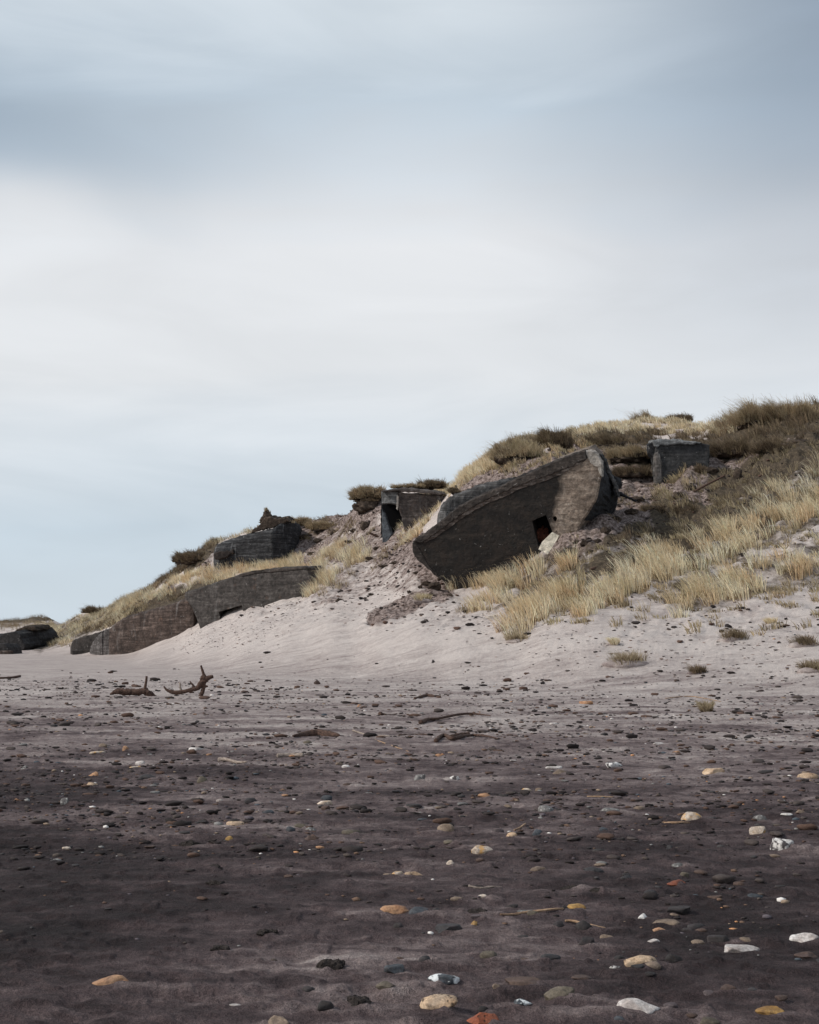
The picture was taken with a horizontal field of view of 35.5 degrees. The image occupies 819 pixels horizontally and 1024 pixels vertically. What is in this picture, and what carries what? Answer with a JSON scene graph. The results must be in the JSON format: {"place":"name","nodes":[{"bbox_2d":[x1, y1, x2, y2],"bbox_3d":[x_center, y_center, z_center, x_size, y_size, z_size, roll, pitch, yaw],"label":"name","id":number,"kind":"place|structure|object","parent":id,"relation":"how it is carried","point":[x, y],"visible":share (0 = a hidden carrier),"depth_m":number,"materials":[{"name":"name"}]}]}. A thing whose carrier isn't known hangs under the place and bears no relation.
{"place":"outdoors","nodes":[
{"label":"outdoors","id":0,"kind":"place"},
{"bbox_2d":[0,403,818,1023],"bbox_3d":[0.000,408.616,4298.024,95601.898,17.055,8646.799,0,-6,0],"label":"beach ground","id":1,"kind":"structure","parent":0,"point":[58,963],"depth_m":10.99,"materials":[{"name":"sand"}]},
{"bbox_2d":[0,643,21,653],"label":"bunker fragment","id":2,"kind":"object","parent":1,"relation":"on","point":[10,648],"visible":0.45,"depth_m":102.80,"materials":[{"name":"concrete"}]},
{"bbox_2d":[0,624,57,649],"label":"bunker","id":3,"kind":"object","parent":1,"relation":"on","point":[29,637],"visible":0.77,"depth_m":114.98,"materials":[{"name":"concrete"}]},
{"bbox_2d":[70,631,101,654],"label":"bunker","id":4,"kind":"object","parent":1,"relation":"on","point":[81,645],"visible":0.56,"depth_m":93.46,"materials":[{"name":"concrete"}]},
{"bbox_2d":[79,604,105,612],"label":"turf hummock","id":5,"kind":"object","parent":1,"relation":"on","point":[90,609],"visible":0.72,"depth_m":128.04,"materials":[{"name":"plant"}]},
{"bbox_2d":[92,975,127,984],"bbox_3d":[-1.289,2.034,5.529,0.166,0.067,0.092,0,-6,0],"label":"stone","id":6,"kind":"object","parent":1,"relation":"on","point":[111,979],"visible":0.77,"depth_m":5.50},
{"bbox_2d":[110,676,155,695],"bbox_3d":[-6.910,4.407,32.087,1.204,0.590,0.215,0,-6,0],"label":"driftwood","id":7,"kind":"object","parent":1,"relation":"on","point":[145,691],"visible":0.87,"depth_m":32.02,"materials":[{"name":"wood"}]},
{"bbox_2d":[170,547,205,564],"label":"turf hummock","id":8,"kind":"object","parent":1,"relation":"on","point":[187,557],"visible":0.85,"depth_m":100.53,"materials":[{"name":"plant"}]},
{"bbox_2d":[163,665,213,695],"bbox_3d":[-5.544,4.251,32.094,1.258,0.820,0.180,0,-6,0],"label":"driftwood","id":9,"kind":"object","parent":1,"relation":"on","point":[203,681],"visible":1,"depth_m":32.05,"materials":[{"name":"wood"}]},
{"bbox_2d":[179,840,201,845],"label":"clod","id":10,"kind":"object","parent":1,"relation":"on","point":[189,843],"visible":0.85,"depth_m":9.03,"materials":[{"name":"soil"}]},
{"bbox_2d":[90,565,322,654],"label":"bunker","id":11,"kind":"object","parent":1,"relation":"on","point":[204,606],"visible":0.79,"depth_m":79.65,"materials":[{"name":"grey concrete"}]},
{"bbox_2d":[205,880,224,884],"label":"clod","id":12,"kind":"object","parent":1,"relation":"on","point":[212,882],"visible":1,"depth_m":7.57,"materials":[{"name":"soil"}]},
{"bbox_2d":[210,944,229,950],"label":"clod","id":13,"kind":"object","parent":1,"relation":"on","point":[219,947],"visible":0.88,"depth_m":6.11,"materials":[{"name":"soil"}]},
{"bbox_2d":[218,757,246,763],"bbox_3d":[-2.050,2.923,14.976,0.090,0.074,0.691,4,-7,-38],"label":"stick","id":14,"kind":"object","parent":1,"relation":"on","point":[228,760],"visible":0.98,"depth_m":15.06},
{"bbox_2d":[213,521,301,569],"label":"bunker","id":15,"kind":"object","parent":1,"relation":"on","point":[281,540],"visible":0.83,"depth_m":94.98,"materials":[{"name":"black concrete"}]},
{"bbox_2d":[250,515,294,532],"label":"torn turf","id":16,"kind":"structure","parent":15,"relation":"on","point":[273,521],"depth_m":95.19,"materials":[{"name":"soil"}]},
{"bbox_2d":[259,507,271,522],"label":"turf spike","id":17,"kind":"object","parent":16,"relation":"on","point":[266,513],"visible":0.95,"depth_m":95.88,"materials":[{"name":"plant"}]},
{"bbox_2d":[256,929,278,935],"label":"clod","id":18,"kind":"object","parent":1,"relation":"on","point":[261,932],"visible":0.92,"depth_m":6.40,"materials":[{"name":"soil"}]},
{"bbox_2d":[268,1015,289,1023],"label":"stone","id":19,"kind":"object","parent":1,"relation":"on","point":[274,1019],"visible":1,"depth_m":4.98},
{"bbox_2d":[277,753,304,757],"bbox_3d":[-1.456,2.982,15.676,0.344,0.069,0.112,0,-6,0],"label":"stick","id":20,"kind":"object","parent":1,"relation":"on","point":[280,755],"visible":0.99,"depth_m":15.65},
{"bbox_2d":[292,515,312,524],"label":"turf hummock","id":21,"kind":"object","parent":1,"relation":"on","point":[300,520],"visible":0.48,"depth_m":101.25,"materials":[{"name":"plant"}]},
{"bbox_2d":[292,729,339,736],"bbox_3d":[-1.456,3.338,19.116,0.739,0.172,0.514,2,-6,-19],"label":"log","id":22,"kind":"object","parent":1,"relation":"on","point":[315,732],"visible":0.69,"depth_m":19.17,"materials":[{"name":"wood"}]},
{"bbox_2d":[303,518,335,531],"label":"turf hummock","id":23,"kind":"object","parent":1,"relation":"on","point":[317,526],"visible":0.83,"depth_m":97.83,"materials":[{"name":"plant"}]},
{"bbox_2d":[317,1000,333,1010],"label":"stone","id":24,"kind":"object","parent":1,"relation":"on","point":[323,1005],"visible":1,"depth_m":5.13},
{"bbox_2d":[316,959,344,969],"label":"clod","id":25,"kind":"object","parent":1,"relation":"on","point":[336,964],"visible":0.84,"depth_m":5.78,"materials":[{"name":"soil"}]},
{"bbox_2d":[347,994,371,1005],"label":"clod","id":26,"kind":"object","parent":1,"relation":"on","point":[354,1000],"visible":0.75,"depth_m":5.20,"materials":[{"name":"soil"}]},
{"bbox_2d":[352,497,378,513],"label":"turf hummock","id":27,"kind":"object","parent":1,"relation":"on","point":[363,505],"visible":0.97,"depth_m":87.36,"materials":[{"name":"soil"}]},
{"bbox_2d":[345,482,386,501],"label":"turf hummock","id":28,"kind":"object","parent":27,"relation":"on","point":[360,492],"visible":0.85,"depth_m":87.61,"materials":[{"name":"plant"}]},
{"bbox_2d":[376,981,395,989],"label":"stone","id":29,"kind":"object","parent":1,"relation":"on","point":[383,985],"visible":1,"depth_m":5.47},
{"bbox_2d":[384,964,403,973],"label":"stone","id":30,"kind":"object","parent":1,"relation":"on","point":[395,968],"visible":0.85,"depth_m":5.74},
{"bbox_2d":[380,905,408,913],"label":"stone","id":31,"kind":"object","parent":1,"relation":"on","point":[396,909],"visible":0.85,"depth_m":6.82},
{"bbox_2d":[0,394,818,647],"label":"dune grass","id":32,"kind":"structure","parent":1,"relation":"on","point":[549,599],"depth_m":57.16,"materials":[{"name":"plant"}]},
{"bbox_2d":[0,532,818,918],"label":"beach debris","id":33,"kind":"object","parent":1,"relation":"on","point":[720,878],"visible":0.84,"depth_m":13.95,"materials":[{"name":"stone"}]},
{"bbox_2d":[0,622,818,960],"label":"pebbles","id":34,"kind":"object","parent":1,"relation":"on","point":[766,916],"visible":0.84,"depth_m":12.88,"materials":[{"name":"stone"}]},
{"bbox_2d":[380,487,445,541],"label":"bunker","id":35,"kind":"object","parent":1,"relation":"on","point":[398,505],"visible":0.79,"depth_m":80.59,"materials":[{"name":"concrete"}]},
{"bbox_2d":[380,496,401,537],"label":"doorway","id":36,"kind":"structure","parent":35,"relation":"in","point":[393,515],"depth_m":82.36,"materials":[{"name":"black"}]},
{"bbox_2d":[384,482,428,488],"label":"turf hummock","id":37,"kind":"object","parent":35,"relation":"on","point":[409,485],"visible":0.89,"depth_m":81.97,"materials":[{"name":"plant"}]},
{"bbox_2d":[415,475,450,489],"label":"turf hummock","id":38,"kind":"object","parent":35,"relation":"on","point":[431,484],"visible":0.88,"depth_m":82.33,"materials":[{"name":"plant"}]},
{"bbox_2d":[409,907,427,913],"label":"stone","id":39,"kind":"object","parent":1,"relation":"on","point":[414,910],"visible":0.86,"depth_m":6.78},
{"bbox_2d":[410,592,433,604],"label":"grass tuft","id":40,"kind":"object","parent":1,"relation":"on","point":[420,599],"visible":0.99,"depth_m":57.49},
{"bbox_2d":[427,582,440,590],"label":"turf clod","id":41,"kind":"object","parent":1,"relation":"on","point":[435,586],"visible":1,"depth_m":60.29,"materials":[{"name":"soil"}]},
{"bbox_2d":[420,994,457,1009],"bbox_3d":[0.124,1.995,5.187,0.150,0.069,0.102,2,-6,-23],"label":"stone","id":42,"kind":"object","parent":1,"relation":"on","point":[434,1001],"visible":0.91,"depth_m":5.17,"materials":[{"name":"stone"}]},
{"bbox_2d":[427,973,459,984],"bbox_3d":[0.146,2.042,5.587,0.137,0.059,0.083,-2,-6,21],"label":"stone","id":43,"kind":"object","parent":1,"relation":"on","point":[447,979],"visible":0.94,"depth_m":5.56,"materials":[{"name":"stone"}]},
{"bbox_2d":[437,824,453,831],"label":"stone","id":44,"kind":"object","parent":1,"relation":"on","point":[447,827],"visible":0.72,"depth_m":9.57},
{"bbox_2d":[435,923,461,933],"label":"stone","id":45,"kind":"object","parent":1,"relation":"on","point":[439,928],"visible":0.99,"depth_m":6.53,"materials":[{"name":"stone"}]},
{"bbox_2d":[418,712,490,723],"bbox_3d":[0.675,3.672,22.776,0.624,0.110,2.081,-5,-7,42],"label":"driftwood","id":46,"kind":"object","parent":1,"relation":"on","point":[423,721],"visible":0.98,"depth_m":22.88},
{"bbox_2d":[434,733,498,741],"bbox_3d":[0.792,3.238,18.413,0.918,0.091,1.370,0,-6,0],"label":"driftwood","id":47,"kind":"object","parent":1,"relation":"on","point":[440,736],"visible":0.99,"depth_m":18.30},
{"bbox_2d":[127,408,818,644],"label":"soil debris","id":48,"kind":"object","parent":1,"relation":"on","point":[593,568],"visible":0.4,"depth_m":65.04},
{"bbox_2d":[471,845,492,854],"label":"stone","id":49,"kind":"object","parent":1,"relation":"on","point":[478,849],"visible":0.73,"depth_m":8.60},
{"bbox_2d":[467,1012,498,1023],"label":"stone","id":50,"kind":"object","parent":1,"relation":"on","point":[482,1018],"visible":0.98,"depth_m":4.99,"materials":[{"name":"stone"}]},
{"bbox_2d":[480,951,496,957],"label":"stone","id":51,"kind":"object","parent":1,"relation":"on","point":[486,954],"visible":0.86,"depth_m":5.95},
{"bbox_2d":[173,537,806,677],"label":"dune litter","id":52,"kind":"object","parent":1,"relation":"on","point":[496,625],"visible":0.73,"depth_m":47.31,"materials":[{"name":"brown"}]},
{"bbox_2d":[476,432,545,464],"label":"turf hummock","id":53,"kind":"object","parent":1,"relation":"on","point":[506,452],"visible":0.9,"depth_m":67.83,"materials":[{"name":"plant"}]},
{"bbox_2d":[502,632,529,642],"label":"grass tuft","id":54,"kind":"object","parent":1,"relation":"on","point":[508,638],"visible":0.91,"depth_m":45.12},
{"bbox_2d":[505,976,540,985],"bbox_3d":[0.497,2.035,5.521,0.166,0.040,0.118,0,-6,0],"label":"stone","id":55,"kind":"object","parent":1,"relation":"on","point":[520,980],"visible":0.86,"depth_m":5.51,"materials":[{"name":"stone"}]},
{"bbox_2d":[514,999,531,1005],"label":"stone","id":56,"kind":"object","parent":1,"relation":"on","point":[522,1002],"visible":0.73,"depth_m":5.30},
{"bbox_2d":[412,444,637,588],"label":"bunker","id":57,"kind":"object","parent":1,"relation":"on","point":[487,526],"visible":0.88,"depth_m":59.21,"materials":[{"name":"concrete"}]},
{"bbox_2d":[446,485,461,494],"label":"turf hummock","id":58,"kind":"object","parent":57,"relation":"on","point":[452,491],"visible":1,"depth_m":63.61,"materials":[{"name":"plant"}]},
{"bbox_2d":[500,908,563,915],"bbox_3d":[0.665,2.148,6.879,0.430,0.027,0.050,3,-6,-29],"label":"twig","id":59,"kind":"object","parent":1,"relation":"on","point":[525,912],"visible":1,"depth_m":6.87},
{"bbox_2d":[538,805,553,811],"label":"stone","id":60,"kind":"object","parent":1,"relation":"on","point":[543,808],"visible":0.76,"depth_m":10.71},
{"bbox_2d":[539,532,558,553],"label":"concrete slab","id":61,"kind":"object","parent":1,"relation":"on","point":[548,542],"depth_m":56.58,"materials":[{"name":"concrete"}]},
{"bbox_2d":[522,425,577,449],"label":"turf hummock","id":62,"kind":"object","parent":1,"relation":"on","point":[560,436],"visible":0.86,"depth_m":70.69,"materials":[{"name":"plant"}]},
{"bbox_2d":[540,954,560,959],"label":"stone","id":63,"kind":"object","parent":1,"relation":"on","point":[553,956],"visible":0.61,"depth_m":5.99,"materials":[{"name":"stone"}]},
{"bbox_2d":[544,986,574,999],"bbox_3d":[0.621,2.004,5.290,0.130,0.078,0.081,0,-6,0],"label":"stone","id":64,"kind":"object","parent":1,"relation":"on","point":[553,993],"visible":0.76,"depth_m":5.28,"materials":[{"name":"stone"}]},
{"bbox_2d":[567,903,585,908],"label":"stone","id":65,"kind":"object","parent":1,"relation":"on","point":[573,906],"visible":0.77,"depth_m":7.01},
{"bbox_2d":[571,975,590,979],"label":"stone","id":66,"kind":"object","parent":1,"relation":"on","point":[576,977],"visible":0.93,"depth_m":5.53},
{"bbox_2d":[575,920,591,929],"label":"stone","id":67,"kind":"object","parent":1,"relation":"on","point":[582,925],"visible":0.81,"depth_m":6.56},
{"bbox_2d":[579,937,594,944],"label":"stone","id":68,"kind":"object","parent":1,"relation":"on","point":[585,940],"visible":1,"depth_m":6.24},
{"bbox_2d":[584,867,603,872],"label":"stone","id":69,"kind":"object","parent":1,"relation":"on","point":[599,870],"visible":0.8,"depth_m":7.98,"materials":[{"name":"stone"}]},
{"bbox_2d":[575,430,638,447],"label":"turf hummock","id":70,"kind":"object","parent":1,"relation":"on","point":[604,438],"visible":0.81,"depth_m":78.43,"materials":[{"name":"plant"}]},
{"bbox_2d":[605,636,620,644],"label":"grass tuft","id":71,"kind":"object","parent":1,"relation":"on","point":[614,641],"visible":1,"depth_m":41.37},
{"bbox_2d":[606,762,621,767],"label":"stone","id":72,"kind":"object","parent":1,"relation":"on","point":[612,764],"visible":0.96,"depth_m":14.52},
{"bbox_2d":[601,441,649,463],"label":"turf hummock","id":73,"kind":"object","parent":1,"relation":"on","point":[625,454],"visible":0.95,"depth_m":73.20,"materials":[{"name":"plant"}]},
{"bbox_2d":[602,649,649,667],"bbox_3d":[6.554,4.525,38.727,1.760,0.871,1.851,0,-6,0],"label":"grass tuft","id":74,"kind":"object","parent":1,"relation":"on","point":[621,660],"visible":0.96,"depth_m":38.38,"materials":[{"name":"plant"}]},
{"bbox_2d":[610,464,652,478],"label":"turf hummock","id":75,"kind":"object","parent":1,"relation":"on","point":[623,471],"visible":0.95,"depth_m":70.74,"materials":[{"name":"plant"}]},
{"bbox_2d":[617,998,659,1013],"bbox_3d":[0.916,1.998,5.160,0.187,0.075,0.135,0,-6,0],"label":"stone","id":76,"kind":"object","parent":1,"relation":"on","point":[637,1004],"visible":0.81,"depth_m":5.13,"materials":[{"name":"stone"}]},
{"bbox_2d":[624,955,656,966],"bbox_3d":[1.043,2.034,5.779,0.154,0.067,0.089,0,-6,0],"label":"stone","id":77,"kind":"object","parent":1,"relation":"on","point":[638,959],"visible":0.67,"depth_m":5.75,"materials":[{"name":"stone"}]},
{"bbox_2d":[622,409,658,421],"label":"turf hummock","id":78,"kind":"object","parent":1,"relation":"on","point":[639,416],"visible":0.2,"depth_m":91.88,"materials":[{"name":"plant"}]},
{"bbox_2d":[645,961,660,968],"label":"stone","id":79,"kind":"object","parent":1,"relation":"on","point":[655,964],"visible":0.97,"depth_m":5.69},
{"bbox_2d":[635,499,688,514],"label":"turf hummock","id":80,"kind":"object","parent":1,"relation":"on","point":[657,507],"visible":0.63,"depth_m":62.38,"materials":[{"name":"plant"}]},
{"bbox_2d":[653,919,679,924],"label":"stone","id":81,"kind":"object","parent":1,"relation":"on","point":[671,921],"visible":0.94,"depth_m":6.68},
{"bbox_2d":[665,954,682,962],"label":"stone","id":82,"kind":"object","parent":1,"relation":"on","point":[672,958],"visible":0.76,"depth_m":5.83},
{"bbox_2d":[646,438,709,484],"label":"bunker","id":83,"kind":"object","parent":1,"relation":"on","point":[667,457],"visible":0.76,"depth_m":69.81,"materials":[{"name":"grey concrete"}]},
{"bbox_2d":[667,905,690,914],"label":"stone","id":84,"kind":"object","parent":1,"relation":"on","point":[682,909],"visible":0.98,"depth_m":6.91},
{"bbox_2d":[662,412,695,421],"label":"turf hummock","id":85,"kind":"object","parent":1,"relation":"on","point":[688,417],"visible":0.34,"depth_m":91.75,"materials":[{"name":"plant"}]},
{"bbox_2d":[675,502,697,515],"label":"turf hummock","id":86,"kind":"object","parent":1,"relation":"on","point":[692,507],"visible":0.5,"depth_m":62.14,"materials":[{"name":"plant"}]},
{"bbox_2d":[681,812,701,820],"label":"stone","id":87,"kind":"object","parent":1,"relation":"on","point":[687,816],"visible":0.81,"depth_m":10.21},
{"bbox_2d":[680,664,707,674],"bbox_3d":[8.114,4.515,36.499,0.906,0.432,0.852,0,-6,0],"label":"grass tuft","id":88,"kind":"object","parent":1,"relation":"on","point":[695,669],"visible":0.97,"depth_m":36.32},
{"bbox_2d":[687,923,704,928],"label":"stone","id":89,"kind":"object","parent":1,"relation":"on","point":[695,925],"visible":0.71,"depth_m":6.59,"materials":[{"name":"stone"}]},
{"bbox_2d":[686,463,709,473],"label":"turf hummock","id":90,"kind":"object","parent":1,"relation":"on","point":[698,467],"visible":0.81,"depth_m":68.66,"materials":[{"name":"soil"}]},
{"bbox_2d":[694,700,715,711],"bbox_3d":[5.864,3.868,25.317,0.677,0.328,0.698,1,-6,-12],"label":"grass tuft","id":91,"kind":"object","parent":1,"relation":"on","point":[705,707],"visible":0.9,"depth_m":25.25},
{"bbox_2d":[693,475,725,491],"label":"plank","id":92,"kind":"object","parent":1,"relation":"on","point":[703,486],"visible":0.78,"depth_m":66.16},
{"bbox_2d":[700,1017,720,1023],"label":"stone","id":93,"kind":"object","parent":1,"relation":"on","point":[708,1020],"visible":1,"depth_m":4.98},
{"bbox_2d":[702,768,724,774],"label":"stone","id":94,"kind":"object","parent":1,"relation":"on","point":[710,771],"visible":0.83,"depth_m":13.78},
{"bbox_2d":[707,935,728,942],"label":"stone","id":95,"kind":"object","parent":1,"relation":"on","point":[717,938],"visible":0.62,"depth_m":6.34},
{"bbox_2d":[702,432,753,458],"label":"turf hummock","id":96,"kind":"object","parent":1,"relation":"on","point":[726,449],"visible":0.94,"depth_m":72.98,"materials":[{"name":"plant"}]},
{"bbox_2d":[715,628,750,641],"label":"grass tuft","id":97,"kind":"object","parent":1,"relation":"on","point":[733,636],"visible":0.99,"depth_m":40.82,"materials":[{"name":"plant"}]},
{"bbox_2d":[733,469,742,478],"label":"turf clod","id":98,"kind":"object","parent":1,"relation":"on","point":[738,472],"visible":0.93,"depth_m":68.05,"materials":[{"name":"soil"}]},
{"bbox_2d":[724,944,759,952],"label":"stone","id":99,"kind":"object","parent":1,"relation":"on","point":[736,948],"visible":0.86,"depth_m":6.07,"materials":[{"name":"stone"}]},
{"bbox_2d":[719,397,767,429],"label":"turf hummock","id":100,"kind":"object","parent":1,"relation":"on","point":[744,416],"visible":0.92,"depth_m":78.20,"materials":[{"name":"plant"}]},
{"bbox_2d":[749,826,765,834],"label":"stone","id":101,"kind":"object","parent":1,"relation":"on","point":[757,830],"visible":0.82,"depth_m":9.39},
{"bbox_2d":[755,1006,784,1014],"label":"stone","id":102,"kind":"object","parent":1,"relation":"on","point":[766,1010],"visible":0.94,"depth_m":5.11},
{"bbox_2d":[742,434,805,453],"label":"turf hummock","id":103,"kind":"object","parent":1,"relation":"on","point":[763,446],"visible":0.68,"depth_m":70.41,"materials":[{"name":"plant"}]},
{"bbox_2d":[770,837,793,850],"bbox_3d":[2.571,2.331,8.862,0.141,0.149,0.132,-5,-7,42],"label":"stone","id":104,"kind":"object","parent":1,"relation":"on","point":[778,844],"visible":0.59,"depth_m":8.82,"materials":[{"name":"stone"}]},
{"bbox_2d":[749,394,818,421],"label":"turf hummock","id":105,"kind":"object","parent":1,"relation":"on","point":[775,411],"visible":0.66,"depth_m":77.54,"materials":[{"name":"plant"}]},
{"bbox_2d":[786,633,818,647],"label":"grass tuft","id":106,"kind":"object","parent":1,"relation":"on","point":[804,641],"visible":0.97,"depth_m":38.76,"materials":[{"name":"plant"}]},
{"bbox_2d":[789,933,818,942],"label":"stone","id":107,"kind":"object","parent":1,"relation":"on","point":[802,937],"visible":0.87,"depth_m":6.33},
{"bbox_2d":[791,658,818,672],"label":"grass tuft","id":108,"kind":"object","parent":1,"relation":"on","point":[806,666],"visible":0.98,"depth_m":35.15,"materials":[{"name":"plant"}]},
{"bbox_2d":[794,951,816,958],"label":"stone","id":109,"kind":"object","parent":1,"relation":"on","point":[806,954],"visible":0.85,"depth_m":6.03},
{"bbox_2d":[797,773,817,778],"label":"stone","id":110,"kind":"object","parent":1,"relation":"on","point":[809,775],"visible":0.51,"depth_m":13.30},
{"bbox_2d":[0,0,818,623],"label":"sky","id":111,"kind":"structure","parent":0,"point":[284,257],"materials":[{"name":"white"}]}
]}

